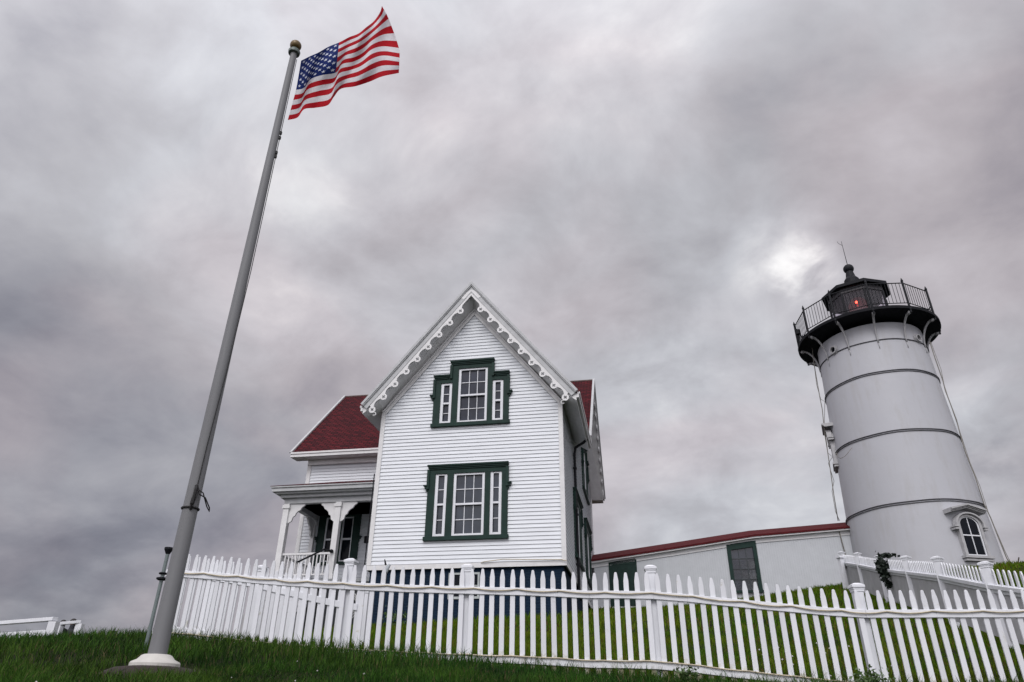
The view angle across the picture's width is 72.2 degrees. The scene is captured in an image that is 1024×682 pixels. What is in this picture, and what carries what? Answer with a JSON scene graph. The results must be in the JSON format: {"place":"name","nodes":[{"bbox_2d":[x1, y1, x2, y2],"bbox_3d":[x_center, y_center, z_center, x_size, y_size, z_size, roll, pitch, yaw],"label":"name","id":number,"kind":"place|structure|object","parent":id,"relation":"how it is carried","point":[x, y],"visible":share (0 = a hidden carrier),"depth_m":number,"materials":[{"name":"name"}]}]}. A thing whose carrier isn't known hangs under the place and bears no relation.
{"place":"outdoors","nodes":[
{"label":"outdoors","id":0,"kind":"place"},
{"bbox_2d":[0,622,1023,681],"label":"grass","id":1,"kind":"structure","parent":0,"point":[350,661],"depth_m":6.66,"materials":[{"name":"green plant"}]},
{"bbox_2d":[0,560,1023,681],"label":"ground","id":2,"kind":"structure","parent":0,"point":[270,670],"depth_m":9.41,"materials":[{"name":"plant"}]},
{"bbox_2d":[0,617,59,637],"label":"guard rail","id":3,"kind":"object","parent":2,"relation":"on","point":[53,624],"visible":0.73,"depth_m":10.42,"materials":[{"name":"white wood"}]},
{"bbox_2d":[57,620,84,634],"bbox_3d":[-8.107,5.719,12.581,0.475,1.351,0.150,16,-32,-26],"label":"guard rail","id":4,"kind":"object","parent":2,"relation":"on","point":[78,625],"visible":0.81,"depth_m":12.85,"materials":[{"name":"white wood"}]},
{"bbox_2d":[145,547,172,648],"bbox_3d":[-3.717,2.725,7.335,0.110,1.109,0.110,1,-28,0],"label":"metal post","id":5,"kind":"object","parent":2,"relation":"on","point":[163,573],"visible":0.82,"depth_m":7.38,"materials":[{"name":"black metal"}]},
{"bbox_2d":[99,40,301,678],"bbox_3d":[-2.909,-0.511,7.489,1.000,7.904,1.000,1,-28,0],"label":"flagpole","id":6,"kind":"object","parent":2,"relation":"on","point":[156,656],"visible":0.98,"depth_m":6.64,"materials":[{"name":"metal"}]},
{"bbox_2d":[288,7,399,119],"bbox_3d":[-2.258,-3.906,9.927,1.419,3.102,0.201,22,-35,-34],"label":"flag","id":7,"kind":"object","parent":6,"relation":"attached to","point":[370,52],"visible":1,"depth_m":9.93,"materials":[{"name":"multicoloured fabric"}]},
{"bbox_2d":[175,556,369,642],"bbox_3d":[-3.561,4.061,10.136,2.995,1.875,0.150,-1,-28,3],"label":"picket fence","id":8,"kind":"object","parent":2,"relation":"on","point":[327,603],"visible":0.36,"depth_m":10.21,"materials":[{"name":"paint"}]},
{"bbox_2d":[381,559,390,627],"bbox_3d":[-3.173,6.338,17.408,0.204,1.795,0.135,25,-37,-37],"label":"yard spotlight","id":9,"kind":"object","parent":2,"relation":"on","point":[388,567],"visible":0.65,"depth_m":17.64,"materials":[{"name":"white metal"}]},
{"bbox_2d":[383,610,406,628],"bbox_3d":[-2.883,6.752,17.125,0.814,0.765,0.527,-7,-29,15],"label":"weed","id":10,"kind":"object","parent":2,"relation":"on","point":[394,616],"visible":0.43,"depth_m":17.12,"materials":[{"name":"green plant"}]},
{"bbox_2d":[239,281,605,636],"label":"keepers house","id":11,"kind":"structure","parent":2,"relation":"on","point":[465,431],"depth_m":20.87,"materials":[{"name":"paint"}]},
{"bbox_2d":[311,514,361,565],"bbox_3d":[-6.015,6.741,24.273,1.720,1.940,0.212,-4,-29,9],"label":"window","id":12,"kind":"structure","parent":11,"relation":"in","point":[351,536],"depth_m":24.26,"materials":[{"name":"green paint"}]},
{"bbox_2d":[422,461,511,540],"bbox_3d":[-1.266,4.484,19.669,2.550,2.150,0.207,-4,-29,9],"label":"window","id":13,"kind":"structure","parent":11,"relation":"in","point":[476,517],"depth_m":19.69,"materials":[{"name":"green paint"}]},
{"bbox_2d":[430,357,512,427],"bbox_3d":[-1.237,1.552,21.249,2.550,2.150,0.207,-4,-29,9],"label":"window","id":14,"kind":"structure","parent":11,"relation":"in","point":[481,387],"depth_m":21.23,"materials":[{"name":"green paint"}]},
{"bbox_2d":[572,487,584,571],"bbox_3d":[2.135,6.094,22.596,0.207,2.150,2.550,-4,-29,9],"label":"window","id":15,"kind":"structure","parent":11,"relation":"in","point":[580,506],"depth_m":22.75,"materials":[{"name":"green paint"}]},
{"bbox_2d":[580,447,589,504],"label":"window","id":16,"kind":"structure","parent":11,"relation":"in","point":[585,480],"depth_m":27.35,"materials":[{"name":"green paint"}]},
{"bbox_2d":[583,517,592,589],"bbox_3d":[2.821,7.896,25.928,0.207,2.150,2.550,-4,-29,9],"label":"window","id":17,"kind":"structure","parent":11,"relation":"in","point":[587,531],"depth_m":25.71,"materials":[{"name":"green paint"}]},
{"bbox_2d":[152,554,1023,681],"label":"picket fence","id":18,"kind":"object","parent":2,"relation":"on","point":[652,594],"visible":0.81,"depth_m":8.36,"materials":[{"name":"paint"}]},
{"bbox_2d":[668,665,703,681],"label":"weed","id":19,"kind":"object","parent":2,"relation":"on","point":[683,673],"visible":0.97,"depth_m":7.71,"materials":[{"name":"green plant"}]},
{"bbox_2d":[591,522,852,608],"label":"covered walkway","id":20,"kind":"structure","parent":2,"relation":"on","point":[794,558],"depth_m":26.61,"materials":[{"name":"paint"}]},
{"bbox_2d":[608,558,636,606],"bbox_3d":[4.284,9.443,26.828,1.080,2.180,0.120,-4,-29,9],"label":"door","id":21,"kind":"structure","parent":20,"relation":"in","point":[630,568],"depth_m":27.07,"materials":[{"name":"green paint"}]},
{"bbox_2d":[726,541,763,592],"bbox_3d":[8.755,8.507,26.464,1.180,1.880,0.110,-4,-29,9],"label":"window","id":22,"kind":"structure","parent":20,"relation":"in","point":[740,552],"depth_m":26.53,"materials":[{"name":"green paint"}]},
{"bbox_2d":[835,556,848,588],"bbox_3d":[10.653,7.565,22.317,0.430,1.378,0.232,9,-29,-15],"label":"gate post","id":23,"kind":"object","parent":2,"relation":"on","point":[842,569],"visible":0.79,"depth_m":22.34,"materials":[{"name":"grey wood"}]},
{"bbox_2d":[843,664,895,681],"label":"weed","id":24,"kind":"object","parent":2,"relation":"on","point":[874,675],"visible":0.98,"depth_m":6.85,"materials":[{"name":"green plant"}]},
{"bbox_2d":[793,242,1003,572],"bbox_3d":[14.977,2.374,28.335,5.480,15.762,5.480,1,-28,0],"label":"lighthouse","id":25,"kind":"object","parent":2,"relation":"on","point":[903,470],"visible":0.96,"depth_m":26.07,"materials":[{"name":"paint"}]},
{"bbox_2d":[812,348,838,520],"bbox_3d":[12.664,3.356,28.506,0.486,7.852,0.030,-12,-31,22],"label":"string light cable","id":26,"kind":"object","parent":25,"relation":"attached to","point":[825,437],"visible":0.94,"depth_m":28.20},
{"bbox_2d":[814,369,839,520],"bbox_3d":[12.730,3.943,28.402,0.489,6.643,0.019,-12,-31,22],"label":"string light cable","id":27,"kind":"object","parent":25,"relation":"attached to","point":[826,441],"visible":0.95,"depth_m":28.50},
{"bbox_2d":[821,422,838,473],"bbox_3d":[12.937,4.264,28.327,0.490,1.930,1.300,-11,-31,21],"label":"window","id":28,"kind":"structure","parent":25,"relation":"in","point":[830,439],"depth_m":28.05,"materials":[{"name":"white glass"}]},
{"bbox_2d":[929,342,1007,560],"bbox_3d":[16.598,3.780,25.588,0.361,8.614,0.033,-17,-33,30],"label":"string light cable","id":29,"kind":"object","parent":25,"relation":"attached to","point":[966,454],"visible":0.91,"depth_m":25.42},
{"bbox_2d":[943,503,995,561],"bbox_3d":[15.351,6.416,23.495,1.340,1.880,0.490,5,-29,-9],"label":"window","id":30,"kind":"structure","parent":25,"relation":"in","point":[970,528],"depth_m":23.47,"materials":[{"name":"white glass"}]},
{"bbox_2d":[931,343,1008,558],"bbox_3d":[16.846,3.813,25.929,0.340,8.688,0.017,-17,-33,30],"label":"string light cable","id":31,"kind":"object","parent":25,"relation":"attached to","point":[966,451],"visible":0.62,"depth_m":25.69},
{"bbox_2d":[838,551,1023,647],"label":"picket fence","id":32,"kind":"object","parent":2,"relation":"on","point":[862,570],"visible":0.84,"depth_m":12.80,"materials":[{"name":"paint"}]},
{"bbox_2d":[873,551,899,588],"bbox_3d":[9.133,5.533,16.988,0.680,0.928,0.348,1,-28,0],"label":"garland","id":33,"kind":"object","parent":32,"relation":"hanging from","point":[882,566],"visible":0.99,"depth_m":16.97},
{"bbox_2d":[0,0,1023,634],"label":"sky","id":34,"kind":"structure","parent":0,"point":[654,194],"materials":[{"name":"grey"}]}
]}

